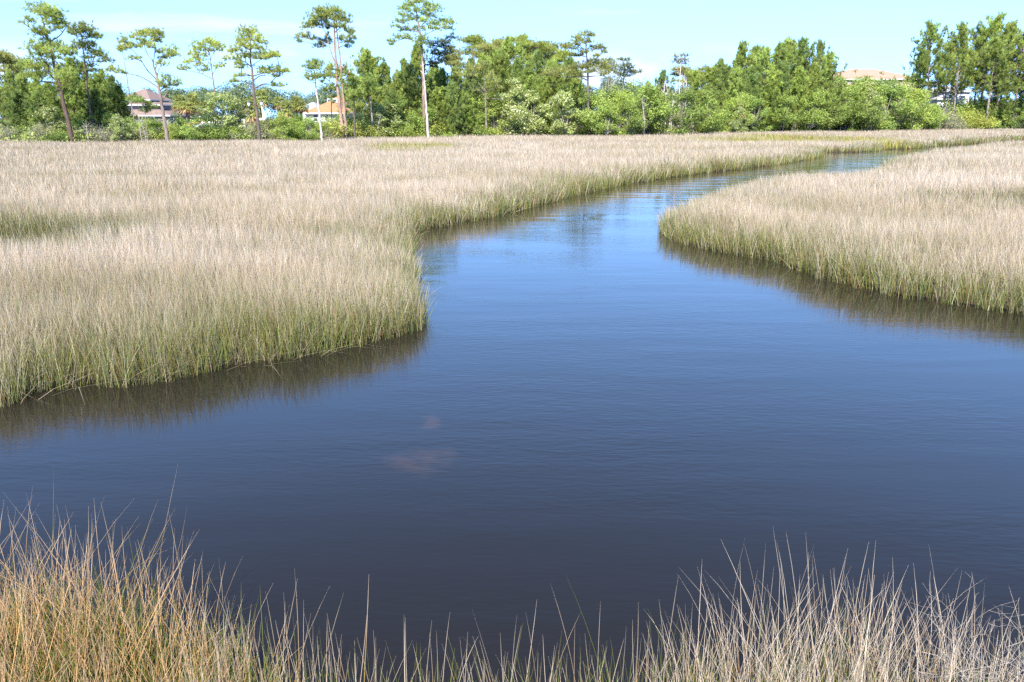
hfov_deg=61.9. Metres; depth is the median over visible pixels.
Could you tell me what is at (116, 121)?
bush
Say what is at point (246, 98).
palm tree
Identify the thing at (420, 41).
pine tree
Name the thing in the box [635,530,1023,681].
rush clump
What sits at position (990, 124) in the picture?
shrub
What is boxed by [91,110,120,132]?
broadleaf tree
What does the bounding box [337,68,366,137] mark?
pine tree
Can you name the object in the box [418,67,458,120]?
pine tree
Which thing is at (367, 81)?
pine tree
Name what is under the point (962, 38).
pine tree
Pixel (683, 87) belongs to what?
dead tree
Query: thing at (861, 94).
broadleaf tree
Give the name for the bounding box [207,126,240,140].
shrub
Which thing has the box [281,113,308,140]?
broadleaf tree
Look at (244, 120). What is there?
house
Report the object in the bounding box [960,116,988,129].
shrub
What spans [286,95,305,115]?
palm tree
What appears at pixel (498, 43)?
pine tree
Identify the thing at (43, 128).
shrub
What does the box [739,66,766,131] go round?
tree
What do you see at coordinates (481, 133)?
shrub
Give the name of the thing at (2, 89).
pine tree
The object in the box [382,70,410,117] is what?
pine tree
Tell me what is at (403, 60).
pine tree
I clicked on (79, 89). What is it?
pine tree
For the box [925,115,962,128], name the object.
shrub
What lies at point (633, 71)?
pine tree
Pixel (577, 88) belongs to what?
pine tree
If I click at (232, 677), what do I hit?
rush clump
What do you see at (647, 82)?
pine tree
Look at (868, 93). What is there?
broadleaf tree
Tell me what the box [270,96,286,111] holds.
palm tree
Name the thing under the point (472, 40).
pine tree
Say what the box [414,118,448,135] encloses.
shrub
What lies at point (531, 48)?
pine tree
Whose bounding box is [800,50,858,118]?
pine tree
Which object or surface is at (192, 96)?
palm tree
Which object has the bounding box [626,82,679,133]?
broadleaf tree
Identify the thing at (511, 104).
broadleaf tree
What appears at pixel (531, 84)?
pine tree
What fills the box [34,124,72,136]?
shrub
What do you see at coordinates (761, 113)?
broadleaf tree
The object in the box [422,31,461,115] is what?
pine tree
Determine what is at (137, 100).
pine sapling
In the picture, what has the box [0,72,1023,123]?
distant woods
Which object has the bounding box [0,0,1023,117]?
sky
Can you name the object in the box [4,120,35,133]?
shrub
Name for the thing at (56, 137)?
shrub
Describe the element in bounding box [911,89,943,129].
broadleaf tree
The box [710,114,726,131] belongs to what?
broadleaf tree
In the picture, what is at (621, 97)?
broadleaf tree
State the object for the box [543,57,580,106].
pine tree
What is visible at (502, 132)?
shrub
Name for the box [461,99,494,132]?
broadleaf tree
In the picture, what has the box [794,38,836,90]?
pine tree
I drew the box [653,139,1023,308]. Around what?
marsh grass
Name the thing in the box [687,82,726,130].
broadleaf tree
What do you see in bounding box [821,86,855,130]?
broadleaf tree
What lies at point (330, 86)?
pine tree
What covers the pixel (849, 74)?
house
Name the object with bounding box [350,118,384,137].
shrub
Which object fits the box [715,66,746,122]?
pine tree
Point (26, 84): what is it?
pine tree
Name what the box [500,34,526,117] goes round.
pine tree
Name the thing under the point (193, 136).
bush
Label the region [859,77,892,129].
broadleaf tree
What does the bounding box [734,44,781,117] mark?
pine tree
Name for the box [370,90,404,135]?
pine tree
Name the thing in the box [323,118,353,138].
shrub
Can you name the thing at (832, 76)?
pine tree
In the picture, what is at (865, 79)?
broadleaf tree
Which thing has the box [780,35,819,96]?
pine tree
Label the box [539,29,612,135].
pine tree
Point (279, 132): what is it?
broadleaf tree
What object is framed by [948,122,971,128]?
shrub
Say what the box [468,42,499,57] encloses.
pine tree
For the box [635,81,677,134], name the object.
broadleaf tree
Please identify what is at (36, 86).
pine tree
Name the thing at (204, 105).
palm tree
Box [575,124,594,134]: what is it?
shrub
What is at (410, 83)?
pine tree
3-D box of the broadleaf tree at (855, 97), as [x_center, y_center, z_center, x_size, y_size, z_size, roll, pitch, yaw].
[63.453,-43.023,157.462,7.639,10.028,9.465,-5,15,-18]
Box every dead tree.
[641,95,646,133]
[681,68,692,128]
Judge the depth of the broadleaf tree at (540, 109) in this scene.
114.51 m
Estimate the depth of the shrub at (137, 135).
91.18 m
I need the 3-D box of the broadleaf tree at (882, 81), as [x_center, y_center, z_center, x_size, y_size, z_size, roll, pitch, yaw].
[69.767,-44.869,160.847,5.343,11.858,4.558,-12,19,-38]
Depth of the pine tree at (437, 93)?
109.98 m
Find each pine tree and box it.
[0,48,27,81]
[0,68,31,121]
[0,74,7,121]
[0,89,42,136]
[1,57,34,75]
[12,78,62,121]
[14,0,87,142]
[16,71,33,118]
[17,90,63,132]
[29,82,65,123]
[42,56,87,120]
[55,74,86,121]
[59,59,89,111]
[65,19,116,127]
[73,71,111,125]
[75,88,110,132]
[97,68,132,118]
[100,74,137,120]
[104,25,184,142]
[105,84,137,126]
[116,44,139,121]
[175,35,227,112]
[222,23,291,140]
[294,1,357,138]
[300,57,325,140]
[318,69,336,117]
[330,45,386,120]
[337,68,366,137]
[357,69,385,137]
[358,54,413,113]
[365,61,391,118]
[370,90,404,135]
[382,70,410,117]
[385,0,456,135]
[395,57,428,109]
[399,62,434,120]
[408,43,439,103]
[414,64,455,116]
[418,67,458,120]
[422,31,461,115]
[427,86,465,131]
[442,80,479,134]
[443,44,465,67]
[448,64,473,102]
[454,60,504,135]
[455,32,490,112]
[457,90,484,134]
[460,56,489,116]
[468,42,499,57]
[474,53,496,112]
[479,53,530,117]
[480,47,510,112]
[488,36,515,57]
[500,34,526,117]
[508,56,525,90]
[513,32,534,64]
[515,39,540,61]
[517,60,543,112]
[521,49,551,104]
[523,74,542,122]
[525,38,558,60]
[528,61,575,121]
[530,80,554,128]
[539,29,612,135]
[543,44,558,65]
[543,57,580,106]
[548,56,586,104]
[548,84,579,125]
[550,48,575,65]
[568,69,592,125]
[600,55,618,98]
[612,56,642,88]
[636,80,658,133]
[654,68,680,126]
[668,65,692,92]
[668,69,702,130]
[671,51,690,125]
[678,69,704,107]
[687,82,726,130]
[695,64,711,87]
[699,66,738,121]
[708,57,738,109]
[715,63,742,116]
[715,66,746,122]
[731,39,767,104]
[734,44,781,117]
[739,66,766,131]
[746,43,771,108]
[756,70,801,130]
[764,40,797,109]
[765,59,793,130]
[778,35,810,110]
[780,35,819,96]
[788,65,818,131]
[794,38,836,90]
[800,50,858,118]
[803,62,834,130]
[820,66,853,128]
[889,52,936,107]
[903,19,968,104]
[918,19,982,116]
[933,42,968,100]
[952,10,1019,102]
[954,26,1008,104]
[964,32,1023,128]
[974,19,1023,108]
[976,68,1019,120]
[1001,31,1023,119]
[1007,75,1023,120]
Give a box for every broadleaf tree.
[31,105,71,135]
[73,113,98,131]
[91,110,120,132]
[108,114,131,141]
[124,116,145,140]
[134,123,152,133]
[140,115,154,137]
[148,119,163,137]
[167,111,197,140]
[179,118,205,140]
[191,91,245,132]
[218,102,249,135]
[268,112,297,140]
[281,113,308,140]
[287,114,312,139]
[292,116,317,139]
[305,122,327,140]
[353,102,393,135]
[375,104,402,136]
[384,94,417,137]
[406,100,439,134]
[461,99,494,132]
[474,89,511,135]
[493,77,540,135]
[504,86,520,133]
[519,88,552,135]
[545,90,585,135]
[576,91,598,135]
[577,89,622,136]
[585,104,621,135]
[600,83,645,135]
[612,100,646,135]
[617,78,651,134]
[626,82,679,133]
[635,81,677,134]
[665,86,703,134]
[691,89,733,133]
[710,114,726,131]
[719,90,754,131]
[729,106,748,132]
[745,93,771,131]
[758,107,779,131]
[767,94,802,130]
[791,86,832,131]
[814,106,828,130]
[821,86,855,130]
[832,85,864,130]
[834,75,845,130]
[834,76,866,130]
[836,80,869,129]
[844,68,872,99]
[844,105,862,131]
[852,86,886,130]
[854,94,889,131]
[858,74,874,129]
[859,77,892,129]
[873,79,913,130]
[875,70,893,112]
[880,77,903,118]
[885,85,929,127]
[894,80,937,130]
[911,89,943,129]
[928,103,949,126]
[993,107,1010,128]
[1008,106,1023,128]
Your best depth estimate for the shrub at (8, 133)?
87.86 m
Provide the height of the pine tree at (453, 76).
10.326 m
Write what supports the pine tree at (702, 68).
on the ground at (402, 304)
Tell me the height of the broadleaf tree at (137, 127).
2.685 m
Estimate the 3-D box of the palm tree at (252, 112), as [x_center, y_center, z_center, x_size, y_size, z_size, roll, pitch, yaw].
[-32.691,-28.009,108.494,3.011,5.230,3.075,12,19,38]
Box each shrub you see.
[0,125,34,141]
[1,126,23,142]
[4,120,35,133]
[15,132,49,141]
[21,119,51,141]
[30,116,63,137]
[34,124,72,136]
[36,127,79,142]
[60,131,93,139]
[70,118,82,141]
[71,123,110,143]
[89,121,133,141]
[126,123,156,140]
[150,125,178,140]
[194,121,229,140]
[196,128,210,140]
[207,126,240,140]
[224,126,251,140]
[241,127,267,139]
[242,119,276,140]
[254,116,280,134]
[316,113,361,125]
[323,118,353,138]
[323,127,339,138]
[335,120,370,138]
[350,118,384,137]
[384,125,415,137]
[400,108,420,123]
[401,118,432,136]
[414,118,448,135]
[415,130,439,137]
[429,128,458,137]
[438,128,462,136]
[473,127,494,136]
[477,118,499,133]
[490,125,509,134]
[529,118,564,135]
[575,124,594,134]
[662,115,693,131]
[900,116,942,129]
[924,110,956,129]
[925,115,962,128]
[927,95,989,116]
[930,101,964,128]
[943,102,1001,127]
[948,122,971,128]
[953,109,982,127]
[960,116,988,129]
[962,96,1010,128]
[967,113,1000,128]
[990,108,1020,125]
[1003,115,1023,128]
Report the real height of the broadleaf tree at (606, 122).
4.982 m
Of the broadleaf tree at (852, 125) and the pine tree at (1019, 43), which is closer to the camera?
the broadleaf tree at (852, 125)
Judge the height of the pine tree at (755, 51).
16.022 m
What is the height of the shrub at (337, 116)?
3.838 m
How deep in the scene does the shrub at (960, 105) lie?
179.62 m
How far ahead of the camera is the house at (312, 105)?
155.48 m
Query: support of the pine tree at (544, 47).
on the ground at (402, 304)
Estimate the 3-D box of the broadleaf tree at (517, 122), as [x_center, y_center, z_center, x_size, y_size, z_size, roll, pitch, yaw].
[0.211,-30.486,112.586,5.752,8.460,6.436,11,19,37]
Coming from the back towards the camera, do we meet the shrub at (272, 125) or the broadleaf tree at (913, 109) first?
the broadleaf tree at (913, 109)
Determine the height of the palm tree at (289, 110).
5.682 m
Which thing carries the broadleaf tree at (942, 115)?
on the ground at (402, 304)
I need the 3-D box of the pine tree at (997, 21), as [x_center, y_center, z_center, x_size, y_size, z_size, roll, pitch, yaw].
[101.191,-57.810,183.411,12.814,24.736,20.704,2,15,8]
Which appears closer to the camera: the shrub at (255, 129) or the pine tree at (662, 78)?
the shrub at (255, 129)
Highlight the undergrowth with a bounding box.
[0,114,1003,141]
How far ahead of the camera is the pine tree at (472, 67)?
110.62 m
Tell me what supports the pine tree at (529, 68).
on the ground at (402, 304)
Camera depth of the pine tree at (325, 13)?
98.26 m
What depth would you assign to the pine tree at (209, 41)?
102.93 m
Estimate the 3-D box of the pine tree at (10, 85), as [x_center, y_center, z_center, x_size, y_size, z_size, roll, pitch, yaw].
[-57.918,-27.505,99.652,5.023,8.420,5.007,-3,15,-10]
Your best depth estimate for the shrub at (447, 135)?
109.50 m
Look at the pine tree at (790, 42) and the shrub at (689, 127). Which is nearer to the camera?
the shrub at (689, 127)
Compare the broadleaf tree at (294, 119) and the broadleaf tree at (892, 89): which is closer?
the broadleaf tree at (294, 119)
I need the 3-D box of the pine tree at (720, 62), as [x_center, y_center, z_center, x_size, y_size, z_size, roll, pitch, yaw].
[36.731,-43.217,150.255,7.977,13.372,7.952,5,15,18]
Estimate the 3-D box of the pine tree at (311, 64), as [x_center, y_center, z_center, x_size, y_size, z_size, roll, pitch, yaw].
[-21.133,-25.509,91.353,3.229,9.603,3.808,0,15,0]
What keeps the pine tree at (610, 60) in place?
on the ground at (402, 304)
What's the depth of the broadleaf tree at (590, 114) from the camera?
113.33 m
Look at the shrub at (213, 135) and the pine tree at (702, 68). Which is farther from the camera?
the pine tree at (702, 68)
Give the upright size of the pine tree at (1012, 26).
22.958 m
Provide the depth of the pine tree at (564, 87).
116.41 m
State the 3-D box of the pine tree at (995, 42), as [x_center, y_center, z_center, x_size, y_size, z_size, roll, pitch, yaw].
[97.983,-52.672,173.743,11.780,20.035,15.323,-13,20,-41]
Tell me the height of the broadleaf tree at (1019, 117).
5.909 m
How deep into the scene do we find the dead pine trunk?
104.14 m
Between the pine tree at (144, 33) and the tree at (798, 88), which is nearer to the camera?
the pine tree at (144, 33)
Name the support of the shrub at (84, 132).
on the ground at (402, 304)
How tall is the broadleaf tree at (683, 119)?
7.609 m
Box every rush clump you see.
[0,466,305,681]
[127,565,769,681]
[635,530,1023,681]
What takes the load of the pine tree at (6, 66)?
on the ground at (402, 304)
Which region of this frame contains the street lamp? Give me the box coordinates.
[247,100,250,127]
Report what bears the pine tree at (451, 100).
on the ground at (402, 304)
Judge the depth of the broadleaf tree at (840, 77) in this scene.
156.34 m
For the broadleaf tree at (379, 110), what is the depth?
105.78 m
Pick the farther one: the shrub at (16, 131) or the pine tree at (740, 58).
the pine tree at (740, 58)
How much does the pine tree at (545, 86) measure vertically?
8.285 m
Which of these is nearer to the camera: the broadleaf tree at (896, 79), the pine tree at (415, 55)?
the pine tree at (415, 55)
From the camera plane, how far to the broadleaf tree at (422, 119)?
109.55 m
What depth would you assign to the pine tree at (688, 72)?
150.91 m
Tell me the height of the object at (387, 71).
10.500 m
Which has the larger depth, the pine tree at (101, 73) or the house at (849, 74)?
the house at (849, 74)
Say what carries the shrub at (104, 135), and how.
on the ground at (402, 304)
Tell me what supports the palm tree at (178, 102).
on the ground at (402, 304)
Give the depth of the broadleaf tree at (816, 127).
149.87 m
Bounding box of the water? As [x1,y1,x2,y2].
[0,140,1023,681]
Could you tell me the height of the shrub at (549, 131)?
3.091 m
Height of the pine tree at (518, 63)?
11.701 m
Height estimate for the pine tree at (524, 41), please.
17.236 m
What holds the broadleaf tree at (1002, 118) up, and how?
on the ground at (402, 304)
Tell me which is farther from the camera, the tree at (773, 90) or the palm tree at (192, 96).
the tree at (773, 90)
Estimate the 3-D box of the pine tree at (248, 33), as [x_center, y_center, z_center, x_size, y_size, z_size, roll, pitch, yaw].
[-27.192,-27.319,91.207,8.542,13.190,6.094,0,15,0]
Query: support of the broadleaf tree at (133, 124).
on the ground at (402, 304)
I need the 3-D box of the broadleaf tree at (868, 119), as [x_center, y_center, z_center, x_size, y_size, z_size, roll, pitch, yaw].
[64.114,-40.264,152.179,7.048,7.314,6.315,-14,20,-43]
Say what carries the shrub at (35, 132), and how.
on the ground at (402, 304)
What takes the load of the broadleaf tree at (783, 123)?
on the ground at (402, 304)
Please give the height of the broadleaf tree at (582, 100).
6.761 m
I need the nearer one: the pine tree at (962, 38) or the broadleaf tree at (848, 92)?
the broadleaf tree at (848, 92)
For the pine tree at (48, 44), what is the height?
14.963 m
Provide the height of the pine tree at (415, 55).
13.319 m
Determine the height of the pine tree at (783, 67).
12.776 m
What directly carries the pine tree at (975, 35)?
on the ground at (402, 304)
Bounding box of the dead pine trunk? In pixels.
[419,61,429,137]
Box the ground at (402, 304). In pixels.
[0,118,1023,681]
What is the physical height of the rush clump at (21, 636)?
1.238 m
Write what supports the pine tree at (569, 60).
on the ground at (402, 304)
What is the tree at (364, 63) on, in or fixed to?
on the ground at (402, 304)
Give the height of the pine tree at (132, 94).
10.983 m
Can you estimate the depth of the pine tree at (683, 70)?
152.40 m
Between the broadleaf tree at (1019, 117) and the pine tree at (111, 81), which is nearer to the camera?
the pine tree at (111, 81)
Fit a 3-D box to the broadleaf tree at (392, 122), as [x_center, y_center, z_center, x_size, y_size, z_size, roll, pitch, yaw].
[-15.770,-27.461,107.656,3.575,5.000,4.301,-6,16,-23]
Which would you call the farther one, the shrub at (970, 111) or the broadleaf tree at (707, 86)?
the shrub at (970, 111)
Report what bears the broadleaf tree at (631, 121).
on the ground at (402, 304)
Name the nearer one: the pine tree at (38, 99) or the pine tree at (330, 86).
the pine tree at (38, 99)
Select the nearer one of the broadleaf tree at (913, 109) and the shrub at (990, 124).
the broadleaf tree at (913, 109)
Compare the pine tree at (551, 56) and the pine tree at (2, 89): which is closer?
the pine tree at (2, 89)
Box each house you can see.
[70,89,191,124]
[234,111,256,126]
[303,97,352,124]
[303,102,319,122]
[820,69,926,106]
[929,86,970,108]
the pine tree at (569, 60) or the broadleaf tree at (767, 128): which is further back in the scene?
the broadleaf tree at (767, 128)
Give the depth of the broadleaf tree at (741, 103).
136.57 m
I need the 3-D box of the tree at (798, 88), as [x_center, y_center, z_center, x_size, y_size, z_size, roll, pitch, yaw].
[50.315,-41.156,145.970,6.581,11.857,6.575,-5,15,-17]
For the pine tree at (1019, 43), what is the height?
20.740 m
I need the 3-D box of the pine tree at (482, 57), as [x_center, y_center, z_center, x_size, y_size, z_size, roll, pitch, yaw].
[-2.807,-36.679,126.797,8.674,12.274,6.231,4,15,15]
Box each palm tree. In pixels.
[170,94,188,116]
[177,101,196,122]
[184,89,201,118]
[195,100,214,113]
[239,96,258,126]
[245,100,263,124]
[251,89,270,128]
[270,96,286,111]
[278,98,295,121]
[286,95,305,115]
[292,101,309,120]
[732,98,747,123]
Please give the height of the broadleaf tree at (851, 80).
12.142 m
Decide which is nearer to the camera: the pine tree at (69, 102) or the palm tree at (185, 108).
the pine tree at (69, 102)
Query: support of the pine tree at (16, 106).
on the ground at (402, 304)
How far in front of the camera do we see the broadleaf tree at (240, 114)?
96.54 m
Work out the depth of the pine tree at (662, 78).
130.72 m
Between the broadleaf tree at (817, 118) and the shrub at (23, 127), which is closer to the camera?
the shrub at (23, 127)
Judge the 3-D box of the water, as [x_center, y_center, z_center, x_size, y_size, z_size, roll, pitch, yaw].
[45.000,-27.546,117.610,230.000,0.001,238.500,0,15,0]
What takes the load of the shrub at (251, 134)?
on the ground at (402, 304)
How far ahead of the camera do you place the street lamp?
104.11 m
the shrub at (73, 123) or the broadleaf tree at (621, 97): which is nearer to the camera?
the shrub at (73, 123)
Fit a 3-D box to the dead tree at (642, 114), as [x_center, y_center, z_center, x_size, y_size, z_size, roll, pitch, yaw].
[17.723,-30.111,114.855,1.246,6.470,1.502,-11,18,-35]
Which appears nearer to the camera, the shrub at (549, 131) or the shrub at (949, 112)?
the shrub at (549, 131)
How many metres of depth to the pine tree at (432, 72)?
118.34 m
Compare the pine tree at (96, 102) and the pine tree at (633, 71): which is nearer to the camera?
the pine tree at (96, 102)
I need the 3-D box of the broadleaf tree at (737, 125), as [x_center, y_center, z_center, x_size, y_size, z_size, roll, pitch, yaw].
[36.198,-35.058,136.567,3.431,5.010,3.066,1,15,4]
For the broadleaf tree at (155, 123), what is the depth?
92.88 m
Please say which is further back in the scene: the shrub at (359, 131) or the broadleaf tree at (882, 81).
the broadleaf tree at (882, 81)
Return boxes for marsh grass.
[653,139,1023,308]
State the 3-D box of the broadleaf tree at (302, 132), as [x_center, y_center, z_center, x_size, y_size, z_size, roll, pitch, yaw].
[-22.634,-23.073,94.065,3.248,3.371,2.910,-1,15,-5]
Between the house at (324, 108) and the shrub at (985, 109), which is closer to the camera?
the house at (324, 108)
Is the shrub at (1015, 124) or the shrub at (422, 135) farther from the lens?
the shrub at (1015, 124)
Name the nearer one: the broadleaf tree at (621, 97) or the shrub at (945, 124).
the broadleaf tree at (621, 97)
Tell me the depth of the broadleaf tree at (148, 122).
93.82 m
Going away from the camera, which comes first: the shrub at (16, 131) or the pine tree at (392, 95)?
the shrub at (16, 131)
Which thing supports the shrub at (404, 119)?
on the ground at (402, 304)
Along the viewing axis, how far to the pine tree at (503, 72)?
121.09 m
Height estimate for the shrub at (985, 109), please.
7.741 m
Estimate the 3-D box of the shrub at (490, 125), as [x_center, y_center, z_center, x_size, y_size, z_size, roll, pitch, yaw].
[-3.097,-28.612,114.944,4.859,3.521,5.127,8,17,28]
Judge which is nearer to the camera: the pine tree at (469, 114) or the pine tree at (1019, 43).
the pine tree at (469, 114)
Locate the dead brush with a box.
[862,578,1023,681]
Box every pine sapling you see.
[128,96,144,139]
[137,99,158,139]
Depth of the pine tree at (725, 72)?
144.22 m
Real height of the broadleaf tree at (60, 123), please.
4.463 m
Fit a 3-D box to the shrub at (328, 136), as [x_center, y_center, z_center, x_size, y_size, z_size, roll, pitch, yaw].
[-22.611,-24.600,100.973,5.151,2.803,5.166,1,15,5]
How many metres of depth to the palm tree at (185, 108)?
109.59 m
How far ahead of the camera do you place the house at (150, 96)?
139.13 m
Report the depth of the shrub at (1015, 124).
178.21 m
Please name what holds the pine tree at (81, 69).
on the ground at (402, 304)
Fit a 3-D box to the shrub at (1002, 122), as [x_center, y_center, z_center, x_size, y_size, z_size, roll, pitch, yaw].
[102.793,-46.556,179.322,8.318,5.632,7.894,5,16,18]
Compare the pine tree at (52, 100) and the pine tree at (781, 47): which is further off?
the pine tree at (781, 47)
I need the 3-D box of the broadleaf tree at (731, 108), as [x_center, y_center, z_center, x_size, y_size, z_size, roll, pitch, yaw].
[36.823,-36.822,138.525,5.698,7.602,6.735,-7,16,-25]
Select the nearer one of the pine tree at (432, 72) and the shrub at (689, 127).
the pine tree at (432, 72)
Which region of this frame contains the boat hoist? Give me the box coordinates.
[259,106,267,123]
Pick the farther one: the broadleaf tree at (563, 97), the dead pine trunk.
the broadleaf tree at (563, 97)
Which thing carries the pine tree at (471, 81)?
on the ground at (402, 304)
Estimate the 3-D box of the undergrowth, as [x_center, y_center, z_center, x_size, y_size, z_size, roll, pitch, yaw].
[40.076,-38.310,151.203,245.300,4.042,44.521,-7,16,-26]
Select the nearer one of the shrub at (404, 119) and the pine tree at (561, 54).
the shrub at (404, 119)
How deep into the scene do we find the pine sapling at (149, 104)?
89.68 m
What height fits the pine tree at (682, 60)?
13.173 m
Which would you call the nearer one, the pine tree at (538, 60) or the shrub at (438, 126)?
the shrub at (438, 126)
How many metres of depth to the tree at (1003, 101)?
176.01 m
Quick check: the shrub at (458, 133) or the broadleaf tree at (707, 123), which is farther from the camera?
the broadleaf tree at (707, 123)
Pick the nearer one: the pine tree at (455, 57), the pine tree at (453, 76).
the pine tree at (453, 76)
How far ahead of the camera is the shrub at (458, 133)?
110.36 m
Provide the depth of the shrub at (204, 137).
92.21 m
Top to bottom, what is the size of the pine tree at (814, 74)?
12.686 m
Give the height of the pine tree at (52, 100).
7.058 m
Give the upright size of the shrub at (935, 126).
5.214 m
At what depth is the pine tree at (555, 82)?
122.10 m
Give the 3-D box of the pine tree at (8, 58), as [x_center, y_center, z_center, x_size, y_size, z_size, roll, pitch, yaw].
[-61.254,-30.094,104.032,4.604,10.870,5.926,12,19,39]
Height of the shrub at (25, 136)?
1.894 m
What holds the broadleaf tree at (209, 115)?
on the ground at (402, 304)
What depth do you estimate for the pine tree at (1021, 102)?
178.78 m
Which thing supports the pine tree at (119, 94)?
on the ground at (402, 304)
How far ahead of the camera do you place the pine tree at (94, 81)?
100.52 m
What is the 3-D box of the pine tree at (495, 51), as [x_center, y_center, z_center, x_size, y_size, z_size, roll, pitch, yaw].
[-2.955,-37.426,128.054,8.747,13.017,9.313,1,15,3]
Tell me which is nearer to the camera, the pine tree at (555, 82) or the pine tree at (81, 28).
the pine tree at (81, 28)
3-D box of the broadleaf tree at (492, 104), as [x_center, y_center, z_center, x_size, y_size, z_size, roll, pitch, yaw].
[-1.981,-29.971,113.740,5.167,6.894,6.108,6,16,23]
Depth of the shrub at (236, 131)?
94.52 m
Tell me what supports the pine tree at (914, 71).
on the ground at (402, 304)
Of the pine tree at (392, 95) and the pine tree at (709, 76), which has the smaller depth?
the pine tree at (392, 95)
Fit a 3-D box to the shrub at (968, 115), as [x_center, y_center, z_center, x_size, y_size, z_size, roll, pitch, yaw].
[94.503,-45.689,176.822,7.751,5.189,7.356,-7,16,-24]
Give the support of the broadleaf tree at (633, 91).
on the ground at (402, 304)
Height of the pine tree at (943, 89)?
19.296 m
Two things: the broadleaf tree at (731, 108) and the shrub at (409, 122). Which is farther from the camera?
the broadleaf tree at (731, 108)
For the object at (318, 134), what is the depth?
93.90 m
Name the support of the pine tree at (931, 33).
on the ground at (402, 304)
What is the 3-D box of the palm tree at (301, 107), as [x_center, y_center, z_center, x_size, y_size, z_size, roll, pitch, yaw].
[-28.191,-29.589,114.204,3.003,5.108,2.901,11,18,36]
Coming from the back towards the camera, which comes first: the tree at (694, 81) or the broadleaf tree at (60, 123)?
the tree at (694, 81)
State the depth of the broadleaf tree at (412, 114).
108.44 m
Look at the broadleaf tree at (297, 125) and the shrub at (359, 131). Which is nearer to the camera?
the broadleaf tree at (297, 125)
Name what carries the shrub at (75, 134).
on the ground at (402, 304)
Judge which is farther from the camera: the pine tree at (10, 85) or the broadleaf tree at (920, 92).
the broadleaf tree at (920, 92)
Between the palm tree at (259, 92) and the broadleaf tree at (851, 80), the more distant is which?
the broadleaf tree at (851, 80)
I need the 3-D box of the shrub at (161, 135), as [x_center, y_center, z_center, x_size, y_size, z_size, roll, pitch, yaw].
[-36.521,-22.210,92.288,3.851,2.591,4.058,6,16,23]

